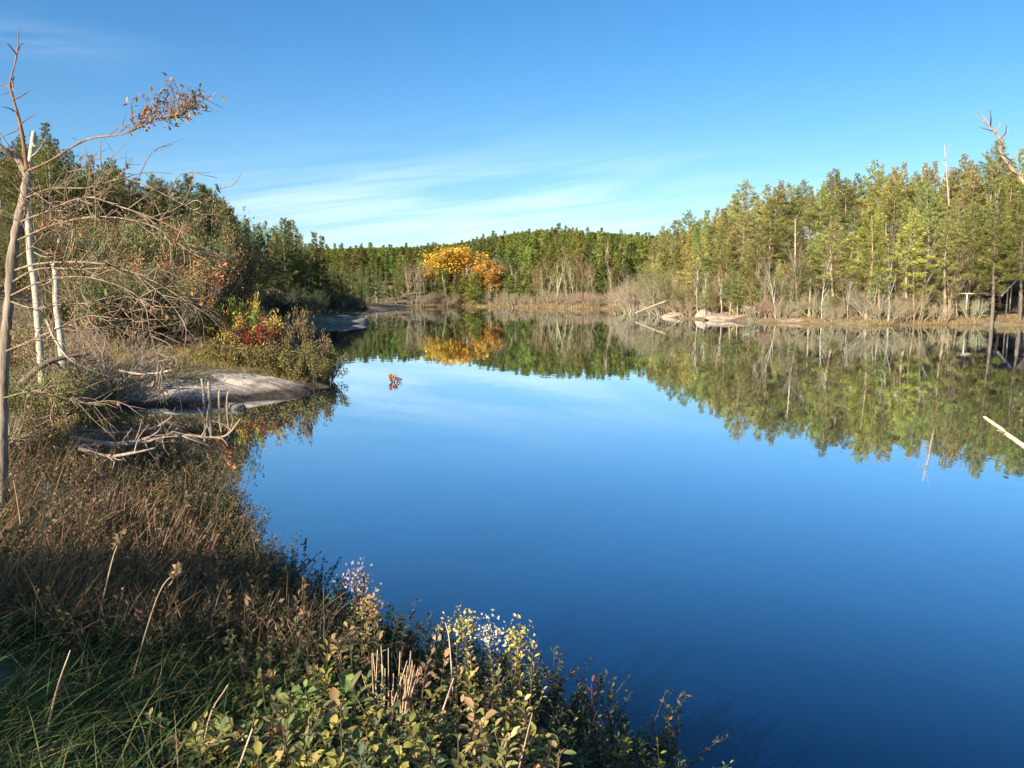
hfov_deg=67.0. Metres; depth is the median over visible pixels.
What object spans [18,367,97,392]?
dead branch
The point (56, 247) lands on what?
shrub
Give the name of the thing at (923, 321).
dry grass
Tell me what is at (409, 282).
bare tree
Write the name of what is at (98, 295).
shrub
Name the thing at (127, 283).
shrub
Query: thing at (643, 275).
shrub
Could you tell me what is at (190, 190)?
pine tree
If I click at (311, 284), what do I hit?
spruce tree
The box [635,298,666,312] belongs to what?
fallen log
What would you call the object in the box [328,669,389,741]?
leafy plant
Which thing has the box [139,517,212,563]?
dry stalk tuft
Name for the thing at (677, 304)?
shrub
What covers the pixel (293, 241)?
pine tree
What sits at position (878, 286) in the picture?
shrub
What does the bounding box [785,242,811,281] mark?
bare tree
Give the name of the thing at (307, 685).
leafy plant
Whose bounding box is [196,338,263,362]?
shrub
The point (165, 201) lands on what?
pine tree
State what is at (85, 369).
bare shrub
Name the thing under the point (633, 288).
bare shrub
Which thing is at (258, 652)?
leafy plant
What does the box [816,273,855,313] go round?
shrub
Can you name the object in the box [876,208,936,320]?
pine tree
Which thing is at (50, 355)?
shrub
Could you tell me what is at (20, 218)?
forked tree
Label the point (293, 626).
leafy plant
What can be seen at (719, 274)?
birch tree
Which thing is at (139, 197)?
pine tree
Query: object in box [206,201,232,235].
shrub
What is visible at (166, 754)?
leafy plant
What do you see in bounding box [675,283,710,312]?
shrub
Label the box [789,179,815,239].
pine tree
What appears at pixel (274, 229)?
pine tree
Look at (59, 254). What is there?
shrub
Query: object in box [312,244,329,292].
pine tree
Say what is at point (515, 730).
leafy plant
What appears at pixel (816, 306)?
bare shrub
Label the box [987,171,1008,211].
pine tree
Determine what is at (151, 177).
pine tree
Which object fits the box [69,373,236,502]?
undergrowth
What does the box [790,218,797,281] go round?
dead tree
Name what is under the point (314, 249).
spruce tree
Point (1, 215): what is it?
shrub
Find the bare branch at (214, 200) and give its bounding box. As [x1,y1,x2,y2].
[208,172,241,242]
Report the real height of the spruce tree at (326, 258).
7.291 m
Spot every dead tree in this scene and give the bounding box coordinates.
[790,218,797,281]
[889,264,898,317]
[937,144,958,246]
[946,267,949,316]
[975,107,1023,184]
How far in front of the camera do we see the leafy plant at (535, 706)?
4.19 m
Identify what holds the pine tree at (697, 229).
on the ground at (312, 318)
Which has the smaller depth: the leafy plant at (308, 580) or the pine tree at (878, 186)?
the leafy plant at (308, 580)
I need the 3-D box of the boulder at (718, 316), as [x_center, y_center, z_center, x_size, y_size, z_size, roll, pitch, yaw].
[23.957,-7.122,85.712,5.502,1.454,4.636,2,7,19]
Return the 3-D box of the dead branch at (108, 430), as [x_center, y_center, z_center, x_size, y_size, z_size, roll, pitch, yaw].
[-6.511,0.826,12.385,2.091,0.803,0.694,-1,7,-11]
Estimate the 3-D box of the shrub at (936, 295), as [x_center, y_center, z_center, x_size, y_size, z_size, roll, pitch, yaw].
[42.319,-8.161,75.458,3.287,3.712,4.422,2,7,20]
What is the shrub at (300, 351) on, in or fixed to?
on the ground at (312, 318)
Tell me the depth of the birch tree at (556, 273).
154.49 m
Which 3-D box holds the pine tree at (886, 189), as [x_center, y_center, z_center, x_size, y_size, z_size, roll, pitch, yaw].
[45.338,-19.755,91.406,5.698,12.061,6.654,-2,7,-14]
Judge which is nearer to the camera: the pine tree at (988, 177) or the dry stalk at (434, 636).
the dry stalk at (434, 636)
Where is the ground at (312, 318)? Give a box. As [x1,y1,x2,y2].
[0,230,1023,767]
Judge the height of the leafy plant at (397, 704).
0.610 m
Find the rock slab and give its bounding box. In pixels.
[103,373,330,408]
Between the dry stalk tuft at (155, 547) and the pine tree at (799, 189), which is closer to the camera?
the dry stalk tuft at (155, 547)
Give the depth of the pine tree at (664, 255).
115.31 m
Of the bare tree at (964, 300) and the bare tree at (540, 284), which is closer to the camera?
the bare tree at (964, 300)
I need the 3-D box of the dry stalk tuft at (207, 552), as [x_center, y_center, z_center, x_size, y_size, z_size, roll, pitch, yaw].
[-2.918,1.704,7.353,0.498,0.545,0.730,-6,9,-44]
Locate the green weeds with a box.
[72,365,213,423]
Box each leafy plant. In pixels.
[69,506,105,533]
[133,687,280,767]
[154,730,219,763]
[155,687,341,767]
[168,699,268,767]
[175,713,315,767]
[182,708,266,767]
[190,719,322,761]
[196,721,326,767]
[210,680,327,710]
[211,686,289,729]
[221,671,298,735]
[223,635,304,689]
[229,665,316,707]
[230,698,373,754]
[241,741,283,767]
[247,535,275,557]
[248,674,359,745]
[249,581,283,611]
[258,595,353,677]
[258,668,361,717]
[262,645,361,691]
[262,697,359,750]
[268,545,294,584]
[269,699,381,767]
[273,706,370,761]
[286,570,324,619]
[287,672,340,725]
[288,745,355,767]
[296,740,348,767]
[301,739,396,767]
[304,639,337,712]
[304,670,387,764]
[310,714,351,767]
[314,583,367,653]
[314,667,381,739]
[316,699,423,767]
[321,729,412,767]
[323,615,385,718]
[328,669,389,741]
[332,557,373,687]
[334,701,387,755]
[341,737,380,767]
[345,668,416,733]
[346,700,433,767]
[349,576,385,694]
[350,742,445,767]
[357,727,413,767]
[366,709,439,767]
[367,701,441,717]
[368,711,446,766]
[373,658,437,756]
[378,641,424,706]
[382,681,447,767]
[389,712,479,767]
[400,666,532,761]
[403,713,427,767]
[404,741,478,767]
[407,648,478,749]
[411,697,531,767]
[416,735,509,767]
[417,705,515,767]
[425,709,539,767]
[430,690,501,767]
[430,701,491,753]
[438,696,566,767]
[438,710,539,767]
[440,601,482,748]
[451,733,576,767]
[459,698,516,766]
[462,738,481,767]
[468,718,518,767]
[470,609,507,722]
[476,674,528,741]
[480,691,580,767]
[480,700,543,767]
[483,698,555,767]
[490,614,547,737]
[496,704,551,767]
[498,726,519,767]
[507,710,545,766]
[509,725,567,767]
[541,722,593,767]
[562,726,614,767]
[564,675,609,766]
[579,722,651,767]
[611,736,733,767]
[673,757,685,767]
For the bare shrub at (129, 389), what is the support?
on the ground at (312, 318)
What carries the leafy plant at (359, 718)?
on the ground at (312, 318)
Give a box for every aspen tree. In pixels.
[417,244,464,298]
[418,250,452,294]
[441,242,488,280]
[469,259,498,303]
[482,264,505,302]
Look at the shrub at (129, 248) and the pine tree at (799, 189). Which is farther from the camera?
the pine tree at (799, 189)
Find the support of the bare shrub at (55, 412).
on the ground at (312, 318)
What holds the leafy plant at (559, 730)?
on the ground at (312, 318)
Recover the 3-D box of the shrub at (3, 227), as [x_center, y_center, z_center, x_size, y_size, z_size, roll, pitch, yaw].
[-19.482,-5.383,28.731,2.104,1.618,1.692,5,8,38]
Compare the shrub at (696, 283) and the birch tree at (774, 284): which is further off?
the shrub at (696, 283)
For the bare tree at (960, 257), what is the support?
on the ground at (312, 318)
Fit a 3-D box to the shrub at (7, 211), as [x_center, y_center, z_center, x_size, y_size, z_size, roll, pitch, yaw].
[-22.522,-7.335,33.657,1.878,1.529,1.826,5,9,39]
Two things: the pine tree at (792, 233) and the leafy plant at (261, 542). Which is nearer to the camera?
the leafy plant at (261, 542)
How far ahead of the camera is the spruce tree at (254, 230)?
79.76 m
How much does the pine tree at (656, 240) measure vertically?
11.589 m
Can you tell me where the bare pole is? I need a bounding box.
[983,416,1023,448]
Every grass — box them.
[0,411,403,691]
[0,471,489,767]
[52,328,325,393]
[411,300,618,308]
[764,313,1023,325]
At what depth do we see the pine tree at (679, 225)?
138.12 m
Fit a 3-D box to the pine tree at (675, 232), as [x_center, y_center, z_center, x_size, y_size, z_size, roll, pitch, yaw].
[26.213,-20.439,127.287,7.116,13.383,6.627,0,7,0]
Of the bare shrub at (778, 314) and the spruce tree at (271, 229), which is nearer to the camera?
the bare shrub at (778, 314)
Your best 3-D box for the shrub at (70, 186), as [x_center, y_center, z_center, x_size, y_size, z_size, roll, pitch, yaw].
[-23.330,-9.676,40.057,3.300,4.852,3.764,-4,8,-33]
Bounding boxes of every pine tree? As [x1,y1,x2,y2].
[0,135,40,196]
[0,137,21,219]
[4,135,27,159]
[30,122,73,217]
[32,140,51,213]
[39,138,70,212]
[69,154,113,225]
[71,165,95,219]
[93,157,138,226]
[119,171,127,197]
[125,177,151,226]
[127,185,155,224]
[138,180,177,239]
[145,173,166,211]
[148,177,183,237]
[154,180,194,237]
[172,179,189,223]
[175,173,199,216]
[175,175,196,204]
[194,183,238,240]
[208,190,246,317]
[214,205,256,308]
[215,196,237,225]
[230,213,263,310]
[253,223,269,289]
[254,220,276,280]
[262,225,283,294]
[266,228,296,291]
[270,233,293,292]
[284,219,307,288]
[289,233,311,290]
[292,234,306,292]
[292,248,319,291]
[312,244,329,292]
[329,265,347,293]
[334,270,353,297]
[340,261,350,292]
[343,267,359,293]
[354,276,364,296]
[356,268,365,303]
[357,282,370,299]
[360,262,367,283]
[361,284,372,296]
[363,266,372,302]
[367,268,373,303]
[371,261,379,302]
[375,268,384,304]
[383,273,390,301]
[390,268,399,303]
[392,264,403,299]
[400,264,407,295]
[403,261,413,296]
[636,238,660,280]
[638,237,662,278]
[646,231,664,264]
[647,225,665,266]
[649,255,663,278]
[651,245,669,274]
[652,234,677,272]
[654,219,682,266]
[655,237,684,273]
[667,247,680,274]
[668,234,688,269]
[670,273,686,289]
[671,231,691,264]
[673,210,697,254]
[673,219,684,244]
[674,249,707,315]
[677,235,692,272]
[684,221,704,245]
[684,231,708,280]
[686,227,692,259]
[687,224,717,272]
[687,237,712,278]
[688,209,713,271]
[689,218,705,249]
[701,207,719,279]
[701,246,725,277]
[707,223,737,275]
[708,207,738,270]
[708,242,736,280]
[711,210,735,251]
[711,232,740,277]
[713,265,725,311]
[718,260,739,314]
[719,203,743,229]
[723,194,748,251]
[723,218,745,269]
[725,179,762,226]
[727,199,760,269]
[729,269,746,315]
[732,243,757,279]
[735,236,774,312]
[738,227,765,270]
[738,269,761,317]
[741,183,782,242]
[741,201,768,248]
[743,225,778,275]
[748,198,793,265]
[754,186,796,266]
[758,253,774,284]
[760,186,778,215]
[762,223,791,265]
[770,179,798,250]
[771,208,804,272]
[772,233,797,267]
[772,259,787,288]
[775,182,805,218]
[781,217,809,258]
[784,200,809,262]
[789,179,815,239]
[790,185,807,222]
[790,246,826,316]
[791,190,828,263]
[792,197,816,250]
[801,185,833,241]
[802,216,864,317]
[802,234,829,278]
[806,196,844,252]
[809,227,842,263]
[813,168,854,229]
[813,179,825,226]
[817,171,838,212]
[817,204,852,259]
[821,229,855,282]
[822,179,860,243]
[828,171,842,214]
[834,177,860,232]
[836,228,854,258]
[840,197,862,255]
[841,205,867,262]
[844,186,899,319]
[847,158,897,239]
[847,198,866,247]
[848,173,866,218]
[848,202,899,260]
[854,183,866,198]
[856,170,900,220]
[856,186,874,232]
[860,224,890,270]
[865,189,912,279]
[865,254,895,320]
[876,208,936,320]
[877,166,916,245]
[883,202,915,268]
[885,180,925,260]
[886,202,933,289]
[888,168,902,206]
[895,161,915,233]
[895,205,957,266]
[895,232,935,320]
[898,177,941,257]
[905,162,937,203]
[905,170,918,197]
[907,167,939,206]
[907,181,956,266]
[917,187,946,241]
[924,196,950,268]
[926,205,978,318]
[930,161,946,206]
[931,208,992,277]
[932,188,946,250]
[932,232,961,280]
[938,171,958,237]
[938,198,963,259]
[939,166,966,202]
[941,152,978,235]
[944,169,962,207]
[950,214,992,317]
[951,159,980,247]
[956,164,988,230]
[956,205,980,264]
[959,192,985,259]
[967,167,988,200]
[968,160,1013,226]
[970,138,1009,191]
[970,196,1023,324]
[971,209,1008,275]
[973,157,996,213]
[974,181,997,235]
[975,203,1001,234]
[977,203,1023,308]
[979,153,1015,198]
[980,172,1023,227]
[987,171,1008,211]
[988,206,1023,268]
[992,167,1023,215]
[995,217,1023,267]
[996,204,1023,320]
[1002,147,1023,193]
[1007,190,1023,267]
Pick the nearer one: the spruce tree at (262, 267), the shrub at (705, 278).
the spruce tree at (262, 267)
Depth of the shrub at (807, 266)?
84.51 m
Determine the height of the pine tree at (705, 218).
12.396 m
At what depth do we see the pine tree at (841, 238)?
83.64 m
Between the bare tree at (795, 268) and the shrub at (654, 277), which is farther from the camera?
the shrub at (654, 277)
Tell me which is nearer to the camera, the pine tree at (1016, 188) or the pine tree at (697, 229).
the pine tree at (1016, 188)
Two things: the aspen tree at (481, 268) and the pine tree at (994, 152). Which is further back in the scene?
the aspen tree at (481, 268)
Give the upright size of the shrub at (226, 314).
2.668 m
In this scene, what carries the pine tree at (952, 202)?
on the ground at (312, 318)
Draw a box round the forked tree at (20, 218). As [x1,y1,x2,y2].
[0,30,257,526]
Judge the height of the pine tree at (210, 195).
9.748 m
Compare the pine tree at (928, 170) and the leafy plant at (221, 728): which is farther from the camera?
the pine tree at (928, 170)
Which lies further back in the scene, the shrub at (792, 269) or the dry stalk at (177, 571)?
the shrub at (792, 269)
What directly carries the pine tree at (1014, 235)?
on the ground at (312, 318)
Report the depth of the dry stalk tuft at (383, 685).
4.03 m
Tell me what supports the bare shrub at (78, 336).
on the ground at (312, 318)
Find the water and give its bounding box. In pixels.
[99,306,1023,767]
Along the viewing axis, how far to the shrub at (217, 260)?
32.19 m
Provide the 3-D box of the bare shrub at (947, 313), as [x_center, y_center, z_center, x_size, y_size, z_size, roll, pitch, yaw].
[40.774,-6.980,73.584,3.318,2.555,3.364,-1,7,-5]
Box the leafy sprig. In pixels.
[388,373,401,382]
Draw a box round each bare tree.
[401,255,421,291]
[403,267,416,301]
[412,261,429,295]
[493,254,508,290]
[529,269,541,298]
[537,273,544,298]
[541,256,550,290]
[553,241,570,277]
[569,254,581,294]
[574,253,587,291]
[581,263,596,301]
[582,263,599,299]
[606,264,616,290]
[754,248,773,318]
[775,270,789,315]
[780,242,807,317]
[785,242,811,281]
[790,220,807,253]
[811,281,822,301]
[829,263,853,314]
[845,248,869,316]
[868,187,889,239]
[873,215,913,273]
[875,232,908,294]
[910,247,941,319]
[946,238,969,318]
[947,230,976,316]
[953,263,982,316]
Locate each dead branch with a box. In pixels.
[16,344,104,388]
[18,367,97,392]
[45,319,111,377]
[54,407,176,447]
[56,423,199,463]
[69,405,240,463]
[78,426,163,475]
[118,369,171,374]
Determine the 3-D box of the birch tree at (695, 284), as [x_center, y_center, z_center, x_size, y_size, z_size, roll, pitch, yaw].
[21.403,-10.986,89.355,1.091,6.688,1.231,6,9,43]
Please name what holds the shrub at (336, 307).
on the ground at (312, 318)
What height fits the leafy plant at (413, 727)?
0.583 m
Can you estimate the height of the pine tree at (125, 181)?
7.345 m
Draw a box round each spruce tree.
[29,133,38,160]
[61,149,73,183]
[67,150,75,175]
[146,179,153,194]
[192,182,220,303]
[201,187,232,307]
[227,207,250,309]
[243,217,256,292]
[248,230,264,296]
[251,225,262,296]
[256,233,272,293]
[258,235,279,296]
[266,228,280,292]
[274,220,303,295]
[275,217,299,301]
[299,243,317,295]
[303,243,323,308]
[307,232,324,311]
[318,235,333,294]
[322,257,334,289]
[328,263,338,295]
[344,262,355,298]
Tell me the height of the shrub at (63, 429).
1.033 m
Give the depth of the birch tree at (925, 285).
72.98 m
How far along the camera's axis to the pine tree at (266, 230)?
89.51 m
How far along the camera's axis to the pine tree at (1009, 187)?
96.24 m
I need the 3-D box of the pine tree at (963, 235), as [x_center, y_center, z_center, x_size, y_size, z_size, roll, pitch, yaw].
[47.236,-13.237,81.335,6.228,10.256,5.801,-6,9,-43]
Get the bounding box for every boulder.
[225,403,245,409]
[318,314,368,322]
[319,319,337,323]
[660,312,683,317]
[695,308,714,316]
[703,313,745,320]
[780,317,802,321]
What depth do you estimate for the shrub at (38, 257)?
27.28 m
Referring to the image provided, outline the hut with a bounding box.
[950,276,1023,313]
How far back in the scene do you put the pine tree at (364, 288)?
118.93 m
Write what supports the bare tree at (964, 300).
on the ground at (312, 318)
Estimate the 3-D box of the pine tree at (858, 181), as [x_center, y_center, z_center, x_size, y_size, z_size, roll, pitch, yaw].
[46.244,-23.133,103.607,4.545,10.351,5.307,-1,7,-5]
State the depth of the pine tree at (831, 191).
111.35 m
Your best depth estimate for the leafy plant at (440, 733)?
3.54 m
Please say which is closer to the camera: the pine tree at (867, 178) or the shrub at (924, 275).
the shrub at (924, 275)
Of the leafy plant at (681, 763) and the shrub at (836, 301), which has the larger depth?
the shrub at (836, 301)
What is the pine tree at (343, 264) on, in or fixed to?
on the ground at (312, 318)
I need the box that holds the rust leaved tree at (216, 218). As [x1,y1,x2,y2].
[190,197,231,235]
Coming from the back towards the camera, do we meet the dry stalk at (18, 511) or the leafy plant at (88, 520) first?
the leafy plant at (88, 520)
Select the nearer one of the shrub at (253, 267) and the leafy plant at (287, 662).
the leafy plant at (287, 662)
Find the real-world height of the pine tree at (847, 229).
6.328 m
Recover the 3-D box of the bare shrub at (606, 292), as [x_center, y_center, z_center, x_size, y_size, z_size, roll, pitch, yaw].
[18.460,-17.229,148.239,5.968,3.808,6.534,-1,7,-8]
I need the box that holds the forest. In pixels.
[297,222,691,303]
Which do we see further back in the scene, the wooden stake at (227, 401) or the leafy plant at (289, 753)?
the wooden stake at (227, 401)
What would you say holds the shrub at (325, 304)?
on the ground at (312, 318)
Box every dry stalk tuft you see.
[66,499,123,526]
[70,483,142,530]
[107,486,161,544]
[114,528,192,570]
[119,503,189,560]
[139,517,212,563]
[170,533,242,581]
[192,561,254,603]
[362,647,388,766]
[386,651,418,751]
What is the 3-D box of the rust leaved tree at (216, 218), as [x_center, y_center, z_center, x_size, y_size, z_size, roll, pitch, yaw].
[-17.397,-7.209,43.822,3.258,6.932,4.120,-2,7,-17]
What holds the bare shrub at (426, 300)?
on the ground at (312, 318)
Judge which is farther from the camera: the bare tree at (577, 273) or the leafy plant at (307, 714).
the bare tree at (577, 273)
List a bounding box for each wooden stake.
[200,378,205,409]
[207,381,211,409]
[218,390,220,410]
[226,391,228,410]
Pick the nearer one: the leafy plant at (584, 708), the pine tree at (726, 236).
the leafy plant at (584, 708)
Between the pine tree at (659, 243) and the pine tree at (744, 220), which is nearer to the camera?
the pine tree at (744, 220)
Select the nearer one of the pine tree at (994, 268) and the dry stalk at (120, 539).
the dry stalk at (120, 539)
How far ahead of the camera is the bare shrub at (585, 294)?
148.67 m
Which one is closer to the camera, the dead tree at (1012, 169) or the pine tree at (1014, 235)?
the dead tree at (1012, 169)
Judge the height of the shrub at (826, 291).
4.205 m
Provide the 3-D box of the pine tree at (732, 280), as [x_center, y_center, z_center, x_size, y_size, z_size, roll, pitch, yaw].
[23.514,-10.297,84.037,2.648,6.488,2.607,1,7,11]
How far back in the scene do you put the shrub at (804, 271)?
84.45 m
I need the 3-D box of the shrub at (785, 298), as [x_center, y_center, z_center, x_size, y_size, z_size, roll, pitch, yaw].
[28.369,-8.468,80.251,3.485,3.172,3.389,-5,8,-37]
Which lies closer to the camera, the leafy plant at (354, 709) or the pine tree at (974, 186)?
the leafy plant at (354, 709)
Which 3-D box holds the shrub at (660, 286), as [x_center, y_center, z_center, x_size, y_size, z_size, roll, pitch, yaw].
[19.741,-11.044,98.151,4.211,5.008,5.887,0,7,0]
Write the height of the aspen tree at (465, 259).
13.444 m
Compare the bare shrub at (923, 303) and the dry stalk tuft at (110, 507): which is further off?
the bare shrub at (923, 303)
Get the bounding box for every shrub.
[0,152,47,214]
[0,156,19,201]
[0,206,9,229]
[0,210,14,230]
[0,211,40,242]
[0,221,11,242]
[0,233,25,265]
[0,239,25,277]
[0,241,8,270]
[0,242,48,281]
[0,243,136,337]
[0,251,51,288]
[2,203,12,218]
[2,249,53,289]
[3,200,39,220]
[7,219,98,272]
[7,359,97,453]
[8,334,101,400]
[8,358,81,447]
[8,372,92,412]
[8,397,55,464]
[8,397,81,468]
[9,320,57,374]
[9,333,102,413]
[9,359,85,419]
[10,145,83,180]
[10,316,55,373]
[10,319,73,367]
[10,346,92,386]
[11,311,116,384]
[12,208,59,237]
[12,216,44,247]
[12,326,186,410]
[16,252,74,296]
[22,291,77,331]
[26,400,94,445]
[31,158,87,230]
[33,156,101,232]
[33,201,146,257]
[33,234,75,258]
[34,200,119,245]
[34,253,61,293]
[40,286,73,324]
[47,331,106,389]
[48,241,91,266]
[52,216,135,264]
[52,219,162,277]
[54,212,209,285]
[59,265,189,348]
[60,260,164,348]
[64,253,173,347]
[65,323,189,389]
[69,210,171,248]
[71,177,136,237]
[82,223,169,282]
[89,188,172,235]
[92,184,132,229]
[93,244,242,316]
[95,250,217,345]
[99,218,193,261]
[100,251,227,346]
[100,278,164,337]
[108,191,185,231]
[109,220,192,252]
[121,249,219,308]
[131,198,203,246]
[136,193,258,317]
[141,228,230,308]
[142,327,182,343]
[148,328,205,352]
[152,230,239,313]
[152,301,198,347]
[162,233,232,320]
[164,291,261,346]
[174,201,253,319]
[177,338,224,352]
[186,221,252,322]
[188,307,290,350]
[192,293,262,348]
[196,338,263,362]
[202,227,283,316]
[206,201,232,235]
[218,341,296,369]
[222,316,279,354]
[234,288,277,318]
[243,338,325,374]
[248,284,304,316]
[259,328,336,375]
[260,301,316,352]
[260,351,333,382]
[270,300,305,319]
[275,298,304,321]
[275,346,350,382]
[277,300,313,319]
[282,291,329,316]
[285,289,329,314]
[292,287,340,313]
[294,286,320,299]
[296,292,329,315]
[309,364,335,382]
[316,291,350,313]
[319,300,342,313]
[325,294,349,314]
[333,294,355,314]
[345,294,362,315]
[347,298,371,316]
[348,295,369,315]
[406,295,425,306]
[416,292,433,304]
[421,288,447,303]
[424,291,440,303]
[436,291,461,305]
[441,297,451,304]
[477,287,501,303]
[481,289,497,302]
[500,289,528,306]
[502,290,530,307]
[526,296,541,304]
[536,288,555,302]
[540,287,564,304]
[552,290,581,305]
[574,289,599,301]
[585,294,604,306]
[596,285,619,303]
[601,270,639,311]
[612,269,654,314]
[616,272,659,314]
[616,286,640,312]
[622,283,640,312]
[623,272,650,311]
[632,270,677,314]
[633,260,691,285]
[635,274,685,315]
[639,302,660,314]
[640,267,683,309]
[651,266,685,311]
[652,277,679,315]
[655,282,685,312]
[657,272,706,311]
[661,291,700,317]
[669,276,702,316]
[670,294,686,311]
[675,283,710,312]
[682,277,714,309]
[689,266,716,284]
[693,276,731,314]
[707,283,732,312]
[709,272,746,312]
[725,297,749,313]
[740,269,777,298]
[740,274,780,314]
[740,297,772,320]
[751,278,793,314]
[755,299,774,317]
[758,293,784,317]
[760,252,804,279]
[766,298,797,318]
[767,258,825,284]
[771,300,797,319]
[773,289,800,315]
[776,292,809,317]
[781,271,817,299]
[782,278,813,312]
[784,271,829,314]
[787,259,832,282]
[787,289,837,318]
[789,253,843,282]
[789,293,820,314]
[811,279,848,314]
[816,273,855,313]
[817,288,852,315]
[820,273,868,315]
[822,300,845,321]
[827,247,875,280]
[832,297,858,315]
[839,285,898,319]
[840,271,903,315]
[842,300,862,316]
[845,284,882,317]
[851,257,902,287]
[857,298,893,318]
[862,290,914,322]
[883,296,919,319]
[892,282,938,323]
[901,264,949,285]
[908,265,964,311]
[909,290,937,315]
[924,300,956,322]
[930,284,963,314]
[932,274,975,292]
[939,292,969,315]
[957,295,990,319]
[958,273,999,289]
[961,292,982,313]
[967,275,998,304]
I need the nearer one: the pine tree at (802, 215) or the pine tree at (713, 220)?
the pine tree at (802, 215)
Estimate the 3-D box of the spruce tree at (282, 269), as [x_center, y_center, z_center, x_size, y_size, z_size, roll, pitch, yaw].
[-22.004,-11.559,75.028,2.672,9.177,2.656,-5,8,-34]
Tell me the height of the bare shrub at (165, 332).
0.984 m
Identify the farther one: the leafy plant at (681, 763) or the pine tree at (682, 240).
the pine tree at (682, 240)
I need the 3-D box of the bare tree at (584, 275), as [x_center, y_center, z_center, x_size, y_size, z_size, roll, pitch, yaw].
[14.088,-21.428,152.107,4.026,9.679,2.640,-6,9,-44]
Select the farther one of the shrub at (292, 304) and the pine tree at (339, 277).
the pine tree at (339, 277)
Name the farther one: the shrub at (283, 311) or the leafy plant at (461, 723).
the shrub at (283, 311)
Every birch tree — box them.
[0,130,52,397]
[39,251,70,427]
[404,264,409,294]
[413,267,419,294]
[417,265,422,292]
[554,260,561,290]
[556,263,565,303]
[561,253,567,286]
[563,271,566,294]
[567,266,573,298]
[606,258,616,295]
[692,261,701,311]
[700,270,709,315]
[716,272,724,312]
[753,261,762,309]
[765,260,775,318]
[821,251,832,318]
[844,277,855,316]
[870,257,886,305]
[879,239,895,320]
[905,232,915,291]
[919,243,936,320]
[987,180,1001,232]
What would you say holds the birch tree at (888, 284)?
on the ground at (312, 318)
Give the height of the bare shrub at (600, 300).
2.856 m
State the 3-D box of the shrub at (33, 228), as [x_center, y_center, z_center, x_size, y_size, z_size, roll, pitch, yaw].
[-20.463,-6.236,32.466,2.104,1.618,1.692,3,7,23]
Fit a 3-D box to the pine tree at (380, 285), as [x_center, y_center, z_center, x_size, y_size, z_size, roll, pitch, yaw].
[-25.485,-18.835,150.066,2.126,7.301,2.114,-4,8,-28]
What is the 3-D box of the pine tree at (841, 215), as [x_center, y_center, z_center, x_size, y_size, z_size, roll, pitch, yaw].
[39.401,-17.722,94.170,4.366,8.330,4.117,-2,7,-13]
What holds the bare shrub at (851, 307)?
on the ground at (312, 318)
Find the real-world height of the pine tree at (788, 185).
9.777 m
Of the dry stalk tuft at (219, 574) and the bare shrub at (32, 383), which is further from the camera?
the bare shrub at (32, 383)
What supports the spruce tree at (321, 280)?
on the ground at (312, 318)
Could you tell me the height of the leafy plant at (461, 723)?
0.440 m
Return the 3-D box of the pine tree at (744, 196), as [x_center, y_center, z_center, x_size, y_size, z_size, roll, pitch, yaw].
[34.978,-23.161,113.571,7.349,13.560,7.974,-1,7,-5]
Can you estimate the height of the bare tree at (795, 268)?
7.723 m
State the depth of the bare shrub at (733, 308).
85.30 m
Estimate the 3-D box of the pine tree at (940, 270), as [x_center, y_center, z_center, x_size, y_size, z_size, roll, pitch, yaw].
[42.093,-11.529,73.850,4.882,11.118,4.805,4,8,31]
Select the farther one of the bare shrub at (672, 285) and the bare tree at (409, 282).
the bare tree at (409, 282)
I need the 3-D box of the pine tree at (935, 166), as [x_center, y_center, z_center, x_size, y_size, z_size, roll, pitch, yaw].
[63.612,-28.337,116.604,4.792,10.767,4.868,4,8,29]
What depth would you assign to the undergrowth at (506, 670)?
5.92 m
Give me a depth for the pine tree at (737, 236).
100.68 m
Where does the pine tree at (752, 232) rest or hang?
on the ground at (312, 318)
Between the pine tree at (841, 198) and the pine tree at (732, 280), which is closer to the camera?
the pine tree at (732, 280)
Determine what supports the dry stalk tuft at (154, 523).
on the ground at (312, 318)
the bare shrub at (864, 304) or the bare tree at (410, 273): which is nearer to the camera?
the bare shrub at (864, 304)
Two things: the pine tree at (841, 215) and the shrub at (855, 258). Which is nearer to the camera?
the shrub at (855, 258)
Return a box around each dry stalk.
[13,481,25,560]
[34,481,52,583]
[42,650,70,760]
[97,529,126,623]
[126,561,184,696]
[202,685,227,767]
[237,728,252,767]
[417,621,441,697]
[431,678,453,746]
[445,622,453,710]
[518,712,532,767]
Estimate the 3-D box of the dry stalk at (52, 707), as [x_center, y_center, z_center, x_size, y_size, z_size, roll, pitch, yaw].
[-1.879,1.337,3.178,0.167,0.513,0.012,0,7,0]
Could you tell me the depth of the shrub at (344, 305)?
85.82 m
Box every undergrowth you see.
[0,429,383,722]
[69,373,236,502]
[98,435,727,767]
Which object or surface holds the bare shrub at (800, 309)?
on the ground at (312, 318)
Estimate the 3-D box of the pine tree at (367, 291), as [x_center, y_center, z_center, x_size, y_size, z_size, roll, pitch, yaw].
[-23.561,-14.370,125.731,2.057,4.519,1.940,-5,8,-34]
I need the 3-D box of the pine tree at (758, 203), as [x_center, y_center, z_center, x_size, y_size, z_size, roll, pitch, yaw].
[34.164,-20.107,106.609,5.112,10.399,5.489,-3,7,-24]
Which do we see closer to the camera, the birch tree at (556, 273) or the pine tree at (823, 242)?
the pine tree at (823, 242)
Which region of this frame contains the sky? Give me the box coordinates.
[0,0,1023,250]
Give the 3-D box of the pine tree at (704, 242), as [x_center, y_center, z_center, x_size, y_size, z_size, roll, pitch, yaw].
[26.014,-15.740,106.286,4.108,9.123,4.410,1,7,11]
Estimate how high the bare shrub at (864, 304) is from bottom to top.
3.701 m

